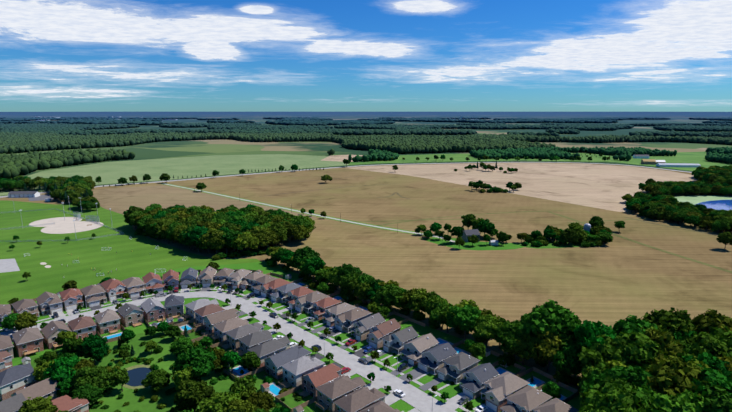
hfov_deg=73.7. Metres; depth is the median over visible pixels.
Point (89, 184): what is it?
tree
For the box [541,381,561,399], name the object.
yard tree
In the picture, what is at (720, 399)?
tree
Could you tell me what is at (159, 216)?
tree
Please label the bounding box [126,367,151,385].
pond water
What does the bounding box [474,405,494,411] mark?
driveway
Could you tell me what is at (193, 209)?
tree
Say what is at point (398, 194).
field track
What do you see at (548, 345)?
tree
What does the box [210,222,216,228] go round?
tree
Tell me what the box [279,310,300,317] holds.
driveway
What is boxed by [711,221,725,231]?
tree
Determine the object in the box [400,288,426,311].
tree
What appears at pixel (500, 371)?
pool water
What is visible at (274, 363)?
house
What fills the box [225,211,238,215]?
tree
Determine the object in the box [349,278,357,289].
tree
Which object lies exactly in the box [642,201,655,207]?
tree
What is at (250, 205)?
tree
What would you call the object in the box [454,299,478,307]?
tree
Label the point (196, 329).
fence
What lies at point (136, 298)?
driveway
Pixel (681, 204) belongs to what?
tree
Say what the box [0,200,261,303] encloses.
park grass
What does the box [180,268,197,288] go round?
house
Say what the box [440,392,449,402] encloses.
street tree
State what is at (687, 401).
tree
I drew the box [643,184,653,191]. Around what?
tree
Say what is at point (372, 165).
rural road shoulder
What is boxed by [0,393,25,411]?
house
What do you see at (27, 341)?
house
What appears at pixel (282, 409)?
tree
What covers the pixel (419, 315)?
shrub
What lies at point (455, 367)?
house
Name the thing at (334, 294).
fence
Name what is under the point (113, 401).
pond grass
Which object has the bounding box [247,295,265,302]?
driveway
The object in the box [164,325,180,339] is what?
tree
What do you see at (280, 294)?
house
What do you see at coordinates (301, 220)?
tree
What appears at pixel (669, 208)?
tree
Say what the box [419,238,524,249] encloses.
farm lawn
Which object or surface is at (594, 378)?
tree
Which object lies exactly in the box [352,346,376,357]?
driveway
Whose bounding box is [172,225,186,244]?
tree
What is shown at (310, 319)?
car
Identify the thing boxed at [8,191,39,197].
park building
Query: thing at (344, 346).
driveway
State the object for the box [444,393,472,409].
driveway
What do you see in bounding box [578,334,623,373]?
tree
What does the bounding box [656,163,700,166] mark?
long greenhouse
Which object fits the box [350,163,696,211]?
field light
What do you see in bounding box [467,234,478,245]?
tree
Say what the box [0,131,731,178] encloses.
forest
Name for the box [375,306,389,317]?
yard tree
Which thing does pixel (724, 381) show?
tree
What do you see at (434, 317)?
tree
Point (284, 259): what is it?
tree
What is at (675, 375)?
tree
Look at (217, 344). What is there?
fence
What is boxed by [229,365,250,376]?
pool deck
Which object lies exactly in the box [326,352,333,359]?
street tree
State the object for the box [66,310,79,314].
driveway
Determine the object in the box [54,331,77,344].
tree
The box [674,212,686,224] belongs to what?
tree
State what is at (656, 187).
tree
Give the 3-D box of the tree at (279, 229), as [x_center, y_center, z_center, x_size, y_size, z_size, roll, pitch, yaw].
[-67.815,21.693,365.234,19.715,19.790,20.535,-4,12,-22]
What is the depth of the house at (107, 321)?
226.84 m
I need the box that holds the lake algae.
[675,195,731,204]
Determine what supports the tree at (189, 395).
on the field at (613, 281)
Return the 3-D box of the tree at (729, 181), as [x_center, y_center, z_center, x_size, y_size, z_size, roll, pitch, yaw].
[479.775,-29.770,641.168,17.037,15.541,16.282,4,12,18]
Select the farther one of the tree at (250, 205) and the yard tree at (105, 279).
the tree at (250, 205)
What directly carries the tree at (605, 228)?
on the field at (613, 281)
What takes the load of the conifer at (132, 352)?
on the field at (613, 281)
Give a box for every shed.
[21,357,30,364]
[166,317,172,322]
[260,382,269,391]
[285,274,291,279]
[293,406,303,411]
[485,348,490,356]
[489,240,498,245]
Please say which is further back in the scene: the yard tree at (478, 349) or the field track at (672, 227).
the field track at (672, 227)
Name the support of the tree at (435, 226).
on the field at (613, 281)
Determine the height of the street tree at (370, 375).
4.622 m
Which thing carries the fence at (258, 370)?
on the pond grass at (113, 401)
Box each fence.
[0,222,54,229]
[0,233,121,241]
[55,208,122,233]
[106,336,119,342]
[175,319,195,326]
[181,325,203,334]
[191,332,213,342]
[204,340,226,348]
[223,368,235,380]
[237,366,264,377]
[270,272,282,277]
[275,384,301,398]
[275,397,291,411]
[291,278,302,282]
[292,397,316,411]
[328,291,339,296]
[394,311,408,318]
[398,318,408,324]
[409,318,424,326]
[451,340,462,347]
[490,350,500,356]
[512,363,524,369]
[516,367,532,376]
[533,367,555,379]
[536,379,552,389]
[553,379,577,392]
[563,391,577,402]
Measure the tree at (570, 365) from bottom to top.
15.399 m
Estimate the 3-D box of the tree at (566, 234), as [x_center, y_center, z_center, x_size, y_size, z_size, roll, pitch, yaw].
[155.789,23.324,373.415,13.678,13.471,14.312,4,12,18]
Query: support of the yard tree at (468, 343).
on the field at (613, 281)
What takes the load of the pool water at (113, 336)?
on the pool deck
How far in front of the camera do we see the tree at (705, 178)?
670.19 m
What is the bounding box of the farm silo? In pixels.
[584,223,590,231]
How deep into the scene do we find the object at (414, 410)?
167.13 m
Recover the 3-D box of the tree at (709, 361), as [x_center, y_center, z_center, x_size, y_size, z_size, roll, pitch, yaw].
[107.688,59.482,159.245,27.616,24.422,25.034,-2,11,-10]
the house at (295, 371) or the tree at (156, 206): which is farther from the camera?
the tree at (156, 206)
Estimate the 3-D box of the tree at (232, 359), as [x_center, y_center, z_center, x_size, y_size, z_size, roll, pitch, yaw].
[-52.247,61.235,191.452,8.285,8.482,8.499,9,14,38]
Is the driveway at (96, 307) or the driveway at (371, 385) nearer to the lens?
the driveway at (371, 385)
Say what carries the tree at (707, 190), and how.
on the field at (613, 281)
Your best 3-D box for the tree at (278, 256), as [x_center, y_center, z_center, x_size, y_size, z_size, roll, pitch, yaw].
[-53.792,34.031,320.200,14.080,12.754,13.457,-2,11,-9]
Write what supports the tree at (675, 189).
on the field at (613, 281)
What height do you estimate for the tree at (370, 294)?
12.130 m
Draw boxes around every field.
[0,154,348,195]
[0,163,731,410]
[92,185,315,220]
[349,152,731,170]
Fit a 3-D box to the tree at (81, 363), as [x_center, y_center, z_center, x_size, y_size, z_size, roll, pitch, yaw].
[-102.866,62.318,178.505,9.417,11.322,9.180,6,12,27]
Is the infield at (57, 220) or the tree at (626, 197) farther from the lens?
the tree at (626, 197)
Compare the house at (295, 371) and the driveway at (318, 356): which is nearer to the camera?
the house at (295, 371)
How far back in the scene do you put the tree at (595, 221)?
402.22 m
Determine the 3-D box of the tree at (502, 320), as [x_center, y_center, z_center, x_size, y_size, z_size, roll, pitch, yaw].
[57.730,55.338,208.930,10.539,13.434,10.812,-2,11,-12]
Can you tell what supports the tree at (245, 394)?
on the field at (613, 281)
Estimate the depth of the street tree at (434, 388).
176.22 m
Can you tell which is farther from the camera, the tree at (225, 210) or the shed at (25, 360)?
the tree at (225, 210)
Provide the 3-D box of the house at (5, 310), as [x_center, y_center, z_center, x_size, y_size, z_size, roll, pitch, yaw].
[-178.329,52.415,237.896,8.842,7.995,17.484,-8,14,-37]
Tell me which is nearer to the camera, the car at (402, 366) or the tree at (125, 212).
the car at (402, 366)
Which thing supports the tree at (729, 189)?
on the field at (613, 281)
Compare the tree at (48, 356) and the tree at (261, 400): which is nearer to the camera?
the tree at (261, 400)
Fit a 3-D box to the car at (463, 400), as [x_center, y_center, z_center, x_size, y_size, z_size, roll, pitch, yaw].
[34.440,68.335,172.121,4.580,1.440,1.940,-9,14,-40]
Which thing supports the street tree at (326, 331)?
on the field at (613, 281)
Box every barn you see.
[633,155,649,157]
[641,159,655,164]
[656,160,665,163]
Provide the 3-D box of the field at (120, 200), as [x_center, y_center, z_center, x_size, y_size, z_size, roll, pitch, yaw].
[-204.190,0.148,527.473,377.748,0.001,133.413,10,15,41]
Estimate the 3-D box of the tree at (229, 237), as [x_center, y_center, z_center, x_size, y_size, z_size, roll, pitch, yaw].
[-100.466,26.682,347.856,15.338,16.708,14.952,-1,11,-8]
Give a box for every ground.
[0,112,731,195]
[321,155,362,161]
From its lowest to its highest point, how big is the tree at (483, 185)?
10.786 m
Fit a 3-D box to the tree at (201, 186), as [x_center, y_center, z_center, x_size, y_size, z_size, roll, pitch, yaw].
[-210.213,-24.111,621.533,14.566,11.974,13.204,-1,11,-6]
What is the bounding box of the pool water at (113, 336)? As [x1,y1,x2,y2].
[107,333,120,338]
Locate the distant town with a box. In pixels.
[36,116,478,120]
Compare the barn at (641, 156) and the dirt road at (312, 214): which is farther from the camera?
the barn at (641, 156)
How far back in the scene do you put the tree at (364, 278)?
261.60 m
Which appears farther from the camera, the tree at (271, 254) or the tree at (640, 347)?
the tree at (271, 254)
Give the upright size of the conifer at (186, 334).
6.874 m
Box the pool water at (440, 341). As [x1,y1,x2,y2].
[437,339,447,343]
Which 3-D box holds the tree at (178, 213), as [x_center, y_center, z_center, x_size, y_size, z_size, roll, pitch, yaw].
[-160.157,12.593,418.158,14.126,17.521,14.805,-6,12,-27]
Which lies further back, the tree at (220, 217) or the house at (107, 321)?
the tree at (220, 217)
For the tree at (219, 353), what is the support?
on the field at (613, 281)
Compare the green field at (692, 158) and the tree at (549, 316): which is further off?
the green field at (692, 158)
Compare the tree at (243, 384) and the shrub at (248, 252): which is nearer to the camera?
the tree at (243, 384)
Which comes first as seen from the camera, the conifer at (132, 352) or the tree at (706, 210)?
the conifer at (132, 352)
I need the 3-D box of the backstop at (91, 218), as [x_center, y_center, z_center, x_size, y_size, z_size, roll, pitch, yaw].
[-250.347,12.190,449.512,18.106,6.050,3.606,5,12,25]
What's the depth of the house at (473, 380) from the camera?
177.76 m
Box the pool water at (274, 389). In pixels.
[269,384,280,394]
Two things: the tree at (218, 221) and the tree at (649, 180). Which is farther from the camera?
the tree at (649, 180)
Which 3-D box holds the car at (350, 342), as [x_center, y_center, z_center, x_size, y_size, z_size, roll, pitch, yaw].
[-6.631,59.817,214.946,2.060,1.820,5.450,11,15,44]
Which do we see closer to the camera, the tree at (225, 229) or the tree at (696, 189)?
the tree at (225, 229)
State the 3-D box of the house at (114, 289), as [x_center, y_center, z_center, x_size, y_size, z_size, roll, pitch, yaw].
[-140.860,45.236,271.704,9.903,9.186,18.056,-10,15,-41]
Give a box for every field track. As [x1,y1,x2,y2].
[259,184,385,196]
[356,219,462,221]
[376,192,408,198]
[378,210,561,225]
[549,212,731,272]
[567,218,650,222]
[626,217,717,235]
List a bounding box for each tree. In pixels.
[0,313,18,330]
[1,180,13,191]
[8,298,18,305]
[12,176,23,180]
[14,180,27,190]
[14,311,37,330]
[18,396,57,411]
[22,272,30,280]
[23,178,30,189]
[28,179,36,189]
[32,361,53,380]
[34,180,43,186]
[34,351,57,365]
[40,178,47,185]
[40,322,47,328]
[43,355,80,383]
[50,189,63,200]
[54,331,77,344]
[55,378,74,396]
[56,350,78,358]
[58,177,68,180]
[60,190,74,201]
[62,280,77,289]
[62,337,82,356]
[64,177,74,183]
[67,192,81,199]
[70,359,93,371]
[71,198,79,208]
[72,383,103,404]
[73,187,85,193]
[73,365,111,389]
[76,334,109,365]
[79,202,86,211]
[81,182,92,189]
[86,202,94,211]
[87,189,93,195]
[93,201,99,210]
[95,176,100,182]
[99,277,111,283]
[110,368,129,391]
[118,177,127,183]
[118,349,129,359]
[120,329,135,343]
[120,344,129,350]
[122,293,128,298]
[123,206,139,222]
[124,206,144,228]
[129,175,137,183]
[129,211,144,226]
[135,214,148,231]
[137,214,154,229]
[141,368,171,391]
[143,174,151,180]
[143,207,155,213]
[144,218,160,235]
[144,326,155,337]
[144,340,157,352]
[145,204,161,209]
[150,208,162,215]
[151,219,171,240]
[152,214,166,218]
[153,210,172,215]
[155,321,169,334]
[159,173,170,180]
[159,227,169,243]
[161,227,173,242]
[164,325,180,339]
[166,222,181,243]
[169,336,192,353]
[171,346,216,380]
[172,211,184,215]
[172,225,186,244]
[173,213,190,221]
[173,366,197,389]
[174,380,214,411]
[178,225,196,249]
[182,218,192,224]
[183,226,208,251]
[184,215,201,225]
[185,206,201,213]
[188,220,199,227]
[194,216,211,222]
[195,183,206,191]
[196,210,211,215]
[196,232,210,252]
[197,221,210,226]
[197,391,241,411]
[198,336,212,348]
[199,213,214,218]
[200,205,214,210]
[201,228,226,253]
[206,262,219,268]
[209,347,224,372]
[210,215,227,219]
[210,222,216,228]
[212,170,219,175]
[212,218,227,224]
[215,232,234,252]
[218,208,228,211]
[218,227,228,232]
[220,222,240,229]
[220,350,241,371]
[223,399,257,411]
[224,230,242,251]
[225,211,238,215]
[229,375,256,392]
[231,215,248,222]
[232,239,238,252]
[234,232,259,250]
[235,220,247,227]
[236,210,244,215]
[239,207,251,213]
[239,387,256,401]
[240,224,257,232]
[240,351,260,367]
[242,204,256,208]
[245,211,258,218]
[247,391,274,411]
[249,209,265,216]
[249,226,271,248]
[249,311,256,316]
[251,215,268,224]
[253,408,266,411]
[256,228,280,249]
[266,301,272,307]
[267,222,287,245]
[268,246,280,255]
[269,216,285,222]
[269,249,278,264]
[271,209,283,214]
[271,406,290,411]
[273,249,288,264]
[273,323,280,330]
[280,250,294,263]
[282,221,296,242]
[283,213,294,217]
[285,258,293,269]
[289,246,319,267]
[290,312,297,318]
[291,164,297,171]
[292,216,312,230]
[292,225,311,243]
[295,255,309,269]
[298,256,312,275]
[298,339,304,346]
[302,258,325,280]
[304,216,315,232]
[307,321,313,328]
[315,268,325,280]
[317,282,329,291]
[318,268,330,284]
[321,174,332,181]
[323,327,330,334]
[325,269,339,290]
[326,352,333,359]
[337,263,362,281]
[338,273,358,291]
[342,159,350,166]
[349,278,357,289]
[353,283,372,301]
[354,273,374,290]
[365,283,380,301]
[366,279,384,295]
[367,302,382,313]
[367,372,374,380]
[370,351,379,358]
[371,284,404,307]
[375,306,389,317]
[378,280,399,287]
[383,358,389,368]
[384,385,391,391]
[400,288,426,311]
[407,374,412,381]
[409,288,428,312]
[417,224,425,234]
[419,291,440,317]
[422,296,451,315]
[423,231,432,237]
[429,222,441,231]
[429,301,451,329]
[431,385,437,390]
[434,231,444,238]
[436,304,454,332]
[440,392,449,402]
[442,234,451,244]
[443,223,451,231]
[446,304,481,340]
[449,226,463,237]
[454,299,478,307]
[455,236,464,245]
[461,214,475,229]
[464,339,477,352]
[464,401,473,410]
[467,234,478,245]
[469,343,485,358]
[472,183,479,189]
[472,218,482,232]
[472,314,502,347]
[476,219,494,233]
[476,308,500,322]
[480,183,488,188]
[483,234,490,244]
[487,229,497,235]
[492,317,509,348]
[494,320,520,356]
[498,232,508,244]
[503,328,538,364]
[506,182,512,190]
[513,182,521,188]
[517,233,526,242]
[517,299,581,351]
[530,230,542,236]
[534,331,562,370]
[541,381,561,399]
[543,229,558,241]
[551,340,581,376]
[555,235,566,242]
[558,333,576,350]
[561,228,578,244]
[563,340,582,368]
[568,222,583,229]
[573,319,616,349]
[574,226,582,231]
[576,231,586,240]
[577,359,626,396]
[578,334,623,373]
[578,361,610,393]
[578,386,641,411]
[581,369,603,396]
[586,234,598,240]
[588,376,665,411]
[589,216,604,227]
[590,226,599,233]
[597,232,612,244]
[599,226,610,231]
[599,365,656,388]
[601,331,673,369]
[603,385,665,411]
[611,315,657,336]
[614,221,624,231]
[621,194,630,201]
[626,202,633,212]
[629,199,640,210]
[632,203,640,213]
[634,193,647,198]
[636,325,662,333]
[638,183,645,190]
[638,328,686,365]
[639,204,653,211]
[641,307,696,339]
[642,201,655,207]
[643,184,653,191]
[645,178,655,183]
[645,369,657,390]
[646,209,658,217]
[649,355,715,400]
[650,190,662,196]
[650,197,659,200]
[650,353,709,369]
[650,389,706,411]
[651,185,661,190]
[655,206,665,211]
[656,212,663,220]
[657,187,667,193]
[661,340,697,359]
[662,211,671,221]
[663,182,671,185]
[664,206,675,210]
[664,214,672,221]
[668,197,678,204]
[668,328,696,339]
[671,185,682,195]
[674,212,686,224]
[676,332,731,357]
[677,202,688,207]
[678,209,687,213]
[681,184,690,194]
[682,352,731,379]
[684,215,700,226]
[685,187,692,194]
[686,212,697,225]
[688,206,699,211]
[690,204,706,210]
[690,365,731,395]
[691,185,700,194]
[692,309,731,333]
[693,171,703,179]
[694,325,731,351]
[695,324,731,334]
[695,378,731,411]
[699,216,712,229]
[701,173,710,181]
[701,220,711,230]
[703,187,710,194]
[703,208,714,213]
[705,408,722,411]
[708,175,717,181]
[708,212,722,217]
[710,186,720,194]
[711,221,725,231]
[712,355,731,378]
[713,178,723,184]
[713,215,722,219]
[715,219,730,232]
[716,232,731,249]
[718,187,727,195]
[720,210,731,215]
[724,178,731,184]
[727,187,731,193]
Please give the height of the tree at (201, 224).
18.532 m
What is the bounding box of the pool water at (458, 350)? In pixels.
[454,348,469,354]
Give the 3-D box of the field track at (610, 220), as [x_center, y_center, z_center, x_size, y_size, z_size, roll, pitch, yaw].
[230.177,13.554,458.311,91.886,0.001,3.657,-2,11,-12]
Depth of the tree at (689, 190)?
588.73 m
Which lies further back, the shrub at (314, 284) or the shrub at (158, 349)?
the shrub at (314, 284)
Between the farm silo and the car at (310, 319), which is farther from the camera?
the farm silo
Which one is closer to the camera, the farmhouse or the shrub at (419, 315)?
the shrub at (419, 315)
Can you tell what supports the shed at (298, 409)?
on the pond grass at (113, 401)
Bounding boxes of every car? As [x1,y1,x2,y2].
[156,292,166,296]
[269,312,278,317]
[290,342,297,347]
[305,317,315,322]
[311,345,321,350]
[341,367,350,373]
[345,339,356,345]
[358,358,368,363]
[363,346,373,353]
[393,389,404,396]
[398,363,407,370]
[458,396,469,403]
[475,405,487,411]
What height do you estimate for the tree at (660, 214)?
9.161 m
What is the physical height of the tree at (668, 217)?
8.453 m
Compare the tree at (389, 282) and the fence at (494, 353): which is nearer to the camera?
the fence at (494, 353)
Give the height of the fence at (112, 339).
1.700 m
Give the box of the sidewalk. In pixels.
[0,289,470,411]
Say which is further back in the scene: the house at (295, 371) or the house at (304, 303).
the house at (304, 303)
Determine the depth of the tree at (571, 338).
186.62 m
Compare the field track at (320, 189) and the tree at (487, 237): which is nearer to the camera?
the tree at (487, 237)
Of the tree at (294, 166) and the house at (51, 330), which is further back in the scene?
the tree at (294, 166)
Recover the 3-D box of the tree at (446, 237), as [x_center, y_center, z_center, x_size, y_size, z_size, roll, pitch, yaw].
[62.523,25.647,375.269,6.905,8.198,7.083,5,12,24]
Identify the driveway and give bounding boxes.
[52,312,65,318]
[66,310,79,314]
[90,305,101,309]
[131,296,141,300]
[180,288,189,292]
[201,287,210,290]
[223,305,235,309]
[241,293,258,299]
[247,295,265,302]
[255,300,275,306]
[268,328,278,333]
[273,308,290,313]
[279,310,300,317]
[297,319,316,326]
[310,325,329,332]
[310,353,323,359]
[318,329,341,338]
[340,340,360,348]
[341,370,355,376]
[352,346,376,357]
[365,350,387,361]
[365,382,381,389]
[385,393,399,404]
[390,363,412,375]
[398,368,426,382]
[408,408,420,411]
[418,378,443,390]
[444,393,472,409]
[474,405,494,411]
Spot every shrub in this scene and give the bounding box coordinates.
[89,402,100,407]
[101,388,112,394]
[150,395,157,402]
[153,345,163,352]
[157,402,166,408]
[210,377,217,384]
[212,254,220,259]
[217,252,224,258]
[218,374,225,379]
[243,249,254,255]
[264,375,274,383]
[267,259,275,266]
[279,388,288,393]
[295,395,303,400]
[309,281,319,287]
[399,308,410,315]
[413,311,425,319]
[490,186,500,192]
[525,236,533,241]
[534,241,541,246]
[581,241,590,246]
[592,239,602,245]
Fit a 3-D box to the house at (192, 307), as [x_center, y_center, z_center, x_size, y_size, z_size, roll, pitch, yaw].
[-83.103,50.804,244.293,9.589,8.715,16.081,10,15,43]
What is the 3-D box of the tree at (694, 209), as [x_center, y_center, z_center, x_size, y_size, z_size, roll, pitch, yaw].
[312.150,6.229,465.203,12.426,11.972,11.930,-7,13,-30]
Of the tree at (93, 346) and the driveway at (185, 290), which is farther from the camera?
the driveway at (185, 290)
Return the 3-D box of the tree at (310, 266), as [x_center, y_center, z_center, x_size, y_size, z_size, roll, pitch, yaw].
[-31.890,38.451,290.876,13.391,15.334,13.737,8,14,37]
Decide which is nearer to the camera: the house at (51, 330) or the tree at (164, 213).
the house at (51, 330)
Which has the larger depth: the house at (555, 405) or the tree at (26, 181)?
the tree at (26, 181)
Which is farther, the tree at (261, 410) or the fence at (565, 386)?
the fence at (565, 386)
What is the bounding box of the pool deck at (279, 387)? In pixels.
[268,382,281,396]
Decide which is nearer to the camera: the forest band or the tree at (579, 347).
the tree at (579, 347)
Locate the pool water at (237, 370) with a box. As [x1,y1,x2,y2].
[233,366,248,375]
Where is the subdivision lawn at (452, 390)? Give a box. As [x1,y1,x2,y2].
[0,262,581,411]
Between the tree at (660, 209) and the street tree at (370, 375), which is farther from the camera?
the tree at (660, 209)
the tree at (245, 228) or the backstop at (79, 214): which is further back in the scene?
the backstop at (79, 214)
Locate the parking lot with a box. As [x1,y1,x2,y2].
[28,194,53,200]
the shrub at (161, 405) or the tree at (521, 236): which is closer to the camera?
the shrub at (161, 405)
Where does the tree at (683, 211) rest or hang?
on the field at (613, 281)
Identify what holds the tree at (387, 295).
on the field at (613, 281)
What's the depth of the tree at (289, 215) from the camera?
408.58 m
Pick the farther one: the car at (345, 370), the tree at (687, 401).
the car at (345, 370)
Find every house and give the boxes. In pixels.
[0,304,10,325]
[0,335,13,358]
[0,351,12,371]
[0,363,41,400]
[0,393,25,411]
[11,299,38,316]
[11,377,62,399]
[12,328,43,356]
[36,291,62,315]
[40,321,71,348]
[51,395,88,411]
[59,288,83,310]
[67,316,95,339]
[80,285,106,306]
[94,309,120,333]
[100,279,126,300]
[117,303,143,326]
[121,277,145,297]
[139,298,165,322]
[142,272,163,293]
[163,269,178,289]
[164,294,183,317]
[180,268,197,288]
[182,299,218,320]
[193,304,224,326]
[197,266,216,286]
[201,309,239,334]
[210,317,248,342]
[213,268,233,285]
[221,322,264,348]
[226,269,251,288]
[234,330,273,355]
[240,272,265,289]
[247,336,290,369]
[252,275,277,294]
[259,278,291,298]
[263,346,311,379]
[270,283,301,302]
[278,356,324,387]
[285,286,313,308]
[295,291,329,313]
[298,363,341,397]
[310,297,340,319]
[315,375,366,411]
[322,302,356,326]
[333,387,386,411]
[334,307,371,332]
[350,313,385,341]
[359,401,400,411]
[366,318,400,349]
[382,326,418,354]
[400,333,438,365]
[416,342,456,374]
[436,352,479,384]
[459,363,498,398]
[481,371,529,411]
[500,385,551,411]
[532,398,578,411]
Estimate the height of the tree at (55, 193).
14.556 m
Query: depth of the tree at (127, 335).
210.88 m
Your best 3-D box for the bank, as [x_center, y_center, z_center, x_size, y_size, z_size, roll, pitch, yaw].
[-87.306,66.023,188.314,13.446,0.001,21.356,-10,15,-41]
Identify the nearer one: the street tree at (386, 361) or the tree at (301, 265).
the street tree at (386, 361)
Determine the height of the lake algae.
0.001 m
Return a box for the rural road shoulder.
[0,162,690,197]
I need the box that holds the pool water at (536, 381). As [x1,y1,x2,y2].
[528,378,540,386]
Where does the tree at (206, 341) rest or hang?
on the field at (613, 281)
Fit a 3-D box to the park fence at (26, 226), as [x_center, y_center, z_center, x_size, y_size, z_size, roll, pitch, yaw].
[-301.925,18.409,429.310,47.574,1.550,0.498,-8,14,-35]
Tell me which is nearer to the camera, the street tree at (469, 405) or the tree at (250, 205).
the street tree at (469, 405)
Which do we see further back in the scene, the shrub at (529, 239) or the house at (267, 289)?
the shrub at (529, 239)
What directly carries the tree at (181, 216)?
on the field at (613, 281)
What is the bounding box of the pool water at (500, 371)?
[497,369,506,374]
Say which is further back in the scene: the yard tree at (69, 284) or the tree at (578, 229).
the tree at (578, 229)
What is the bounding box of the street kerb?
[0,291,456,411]
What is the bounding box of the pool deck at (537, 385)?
[526,376,544,387]
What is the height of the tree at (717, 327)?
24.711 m
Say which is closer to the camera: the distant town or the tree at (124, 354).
the tree at (124, 354)
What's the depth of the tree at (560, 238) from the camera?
372.24 m
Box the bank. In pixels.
[123,364,152,388]
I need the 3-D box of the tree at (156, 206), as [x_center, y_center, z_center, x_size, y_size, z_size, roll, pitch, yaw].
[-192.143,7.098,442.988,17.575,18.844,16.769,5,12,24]
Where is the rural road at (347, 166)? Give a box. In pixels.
[1,162,691,196]
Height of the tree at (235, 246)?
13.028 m
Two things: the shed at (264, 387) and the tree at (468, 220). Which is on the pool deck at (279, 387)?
the shed at (264, 387)
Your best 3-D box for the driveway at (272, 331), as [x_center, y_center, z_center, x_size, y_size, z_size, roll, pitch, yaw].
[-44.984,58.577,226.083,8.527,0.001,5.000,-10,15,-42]
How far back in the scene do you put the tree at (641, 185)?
608.09 m
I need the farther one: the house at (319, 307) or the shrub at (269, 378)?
the house at (319, 307)
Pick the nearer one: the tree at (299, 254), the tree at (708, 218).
the tree at (299, 254)
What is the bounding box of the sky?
[0,0,731,111]
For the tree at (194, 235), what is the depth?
348.40 m
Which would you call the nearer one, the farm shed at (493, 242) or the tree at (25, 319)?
the tree at (25, 319)
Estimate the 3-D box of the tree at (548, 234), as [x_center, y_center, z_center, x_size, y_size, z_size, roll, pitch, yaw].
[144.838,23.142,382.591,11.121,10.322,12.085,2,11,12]
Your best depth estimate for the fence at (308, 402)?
170.16 m
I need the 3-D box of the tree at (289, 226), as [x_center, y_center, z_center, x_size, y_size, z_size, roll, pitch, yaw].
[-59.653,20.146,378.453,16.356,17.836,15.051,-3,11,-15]
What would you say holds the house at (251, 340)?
on the field at (613, 281)
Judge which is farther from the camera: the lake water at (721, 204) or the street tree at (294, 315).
the lake water at (721, 204)
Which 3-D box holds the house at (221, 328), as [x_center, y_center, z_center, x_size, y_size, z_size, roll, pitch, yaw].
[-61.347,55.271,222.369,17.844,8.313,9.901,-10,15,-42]
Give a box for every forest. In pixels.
[0,117,731,124]
[0,122,731,136]
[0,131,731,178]
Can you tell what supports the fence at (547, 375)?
on the subdivision lawn at (452, 390)
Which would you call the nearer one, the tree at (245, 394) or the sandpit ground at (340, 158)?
the tree at (245, 394)
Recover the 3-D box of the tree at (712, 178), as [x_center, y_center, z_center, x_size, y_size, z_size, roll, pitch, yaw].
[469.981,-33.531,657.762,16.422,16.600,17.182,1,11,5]
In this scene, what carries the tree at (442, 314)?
on the field at (613, 281)
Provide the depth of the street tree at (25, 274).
293.12 m
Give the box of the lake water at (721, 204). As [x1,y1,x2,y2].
[695,200,731,210]
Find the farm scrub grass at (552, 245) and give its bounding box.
[522,241,583,248]
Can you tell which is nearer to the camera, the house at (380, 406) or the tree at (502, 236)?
the house at (380, 406)
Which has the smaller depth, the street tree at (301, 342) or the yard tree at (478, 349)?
the yard tree at (478, 349)
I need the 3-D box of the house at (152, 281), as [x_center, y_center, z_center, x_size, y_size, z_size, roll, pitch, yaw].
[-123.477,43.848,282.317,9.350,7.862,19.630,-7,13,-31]
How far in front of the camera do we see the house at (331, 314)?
236.50 m
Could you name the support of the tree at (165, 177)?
on the field at (613, 281)
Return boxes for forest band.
[348,146,731,163]
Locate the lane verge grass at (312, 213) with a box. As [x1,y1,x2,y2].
[163,183,454,242]
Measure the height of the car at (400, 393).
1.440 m
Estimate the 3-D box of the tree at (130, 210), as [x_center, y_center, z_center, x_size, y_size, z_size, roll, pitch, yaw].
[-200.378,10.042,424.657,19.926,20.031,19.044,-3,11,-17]
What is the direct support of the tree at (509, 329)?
on the subdivision lawn at (452, 390)
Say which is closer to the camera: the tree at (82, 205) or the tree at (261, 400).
the tree at (261, 400)
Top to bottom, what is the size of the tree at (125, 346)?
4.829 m
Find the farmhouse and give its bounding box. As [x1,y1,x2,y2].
[462,229,479,241]
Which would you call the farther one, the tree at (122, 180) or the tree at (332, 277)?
the tree at (122, 180)
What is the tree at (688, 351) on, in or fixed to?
on the field at (613, 281)
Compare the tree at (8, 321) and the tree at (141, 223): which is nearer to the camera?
the tree at (8, 321)
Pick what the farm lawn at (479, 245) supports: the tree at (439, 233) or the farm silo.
the tree at (439, 233)
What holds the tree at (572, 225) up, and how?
on the field at (613, 281)
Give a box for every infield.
[29,217,81,226]
[41,221,103,233]
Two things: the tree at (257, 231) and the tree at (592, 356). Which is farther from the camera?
the tree at (257, 231)
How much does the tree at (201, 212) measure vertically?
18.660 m
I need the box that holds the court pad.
[0,258,19,272]
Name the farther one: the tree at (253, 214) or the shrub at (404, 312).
the tree at (253, 214)
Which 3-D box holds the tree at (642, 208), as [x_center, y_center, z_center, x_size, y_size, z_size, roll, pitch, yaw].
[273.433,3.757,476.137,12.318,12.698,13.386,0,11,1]
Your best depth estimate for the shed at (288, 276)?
298.20 m
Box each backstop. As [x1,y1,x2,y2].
[73,212,80,220]
[86,215,99,221]
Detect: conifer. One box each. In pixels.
[64,191,69,203]
[130,345,134,354]
[183,325,189,337]
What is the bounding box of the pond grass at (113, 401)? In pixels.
[30,323,309,411]
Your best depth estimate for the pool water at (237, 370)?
192.93 m
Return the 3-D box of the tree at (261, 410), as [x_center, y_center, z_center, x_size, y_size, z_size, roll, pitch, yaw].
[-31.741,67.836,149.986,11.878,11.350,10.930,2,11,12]
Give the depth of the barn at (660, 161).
939.36 m
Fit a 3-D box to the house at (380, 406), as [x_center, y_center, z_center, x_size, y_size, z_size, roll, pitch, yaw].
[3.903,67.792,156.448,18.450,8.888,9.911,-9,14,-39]
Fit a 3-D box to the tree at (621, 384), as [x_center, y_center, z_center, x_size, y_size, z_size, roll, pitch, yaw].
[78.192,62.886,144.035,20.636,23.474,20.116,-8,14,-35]
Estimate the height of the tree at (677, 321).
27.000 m
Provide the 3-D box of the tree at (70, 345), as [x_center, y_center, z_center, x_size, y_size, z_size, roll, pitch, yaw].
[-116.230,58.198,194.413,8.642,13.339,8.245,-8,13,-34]
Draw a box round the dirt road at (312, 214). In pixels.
[163,183,454,241]

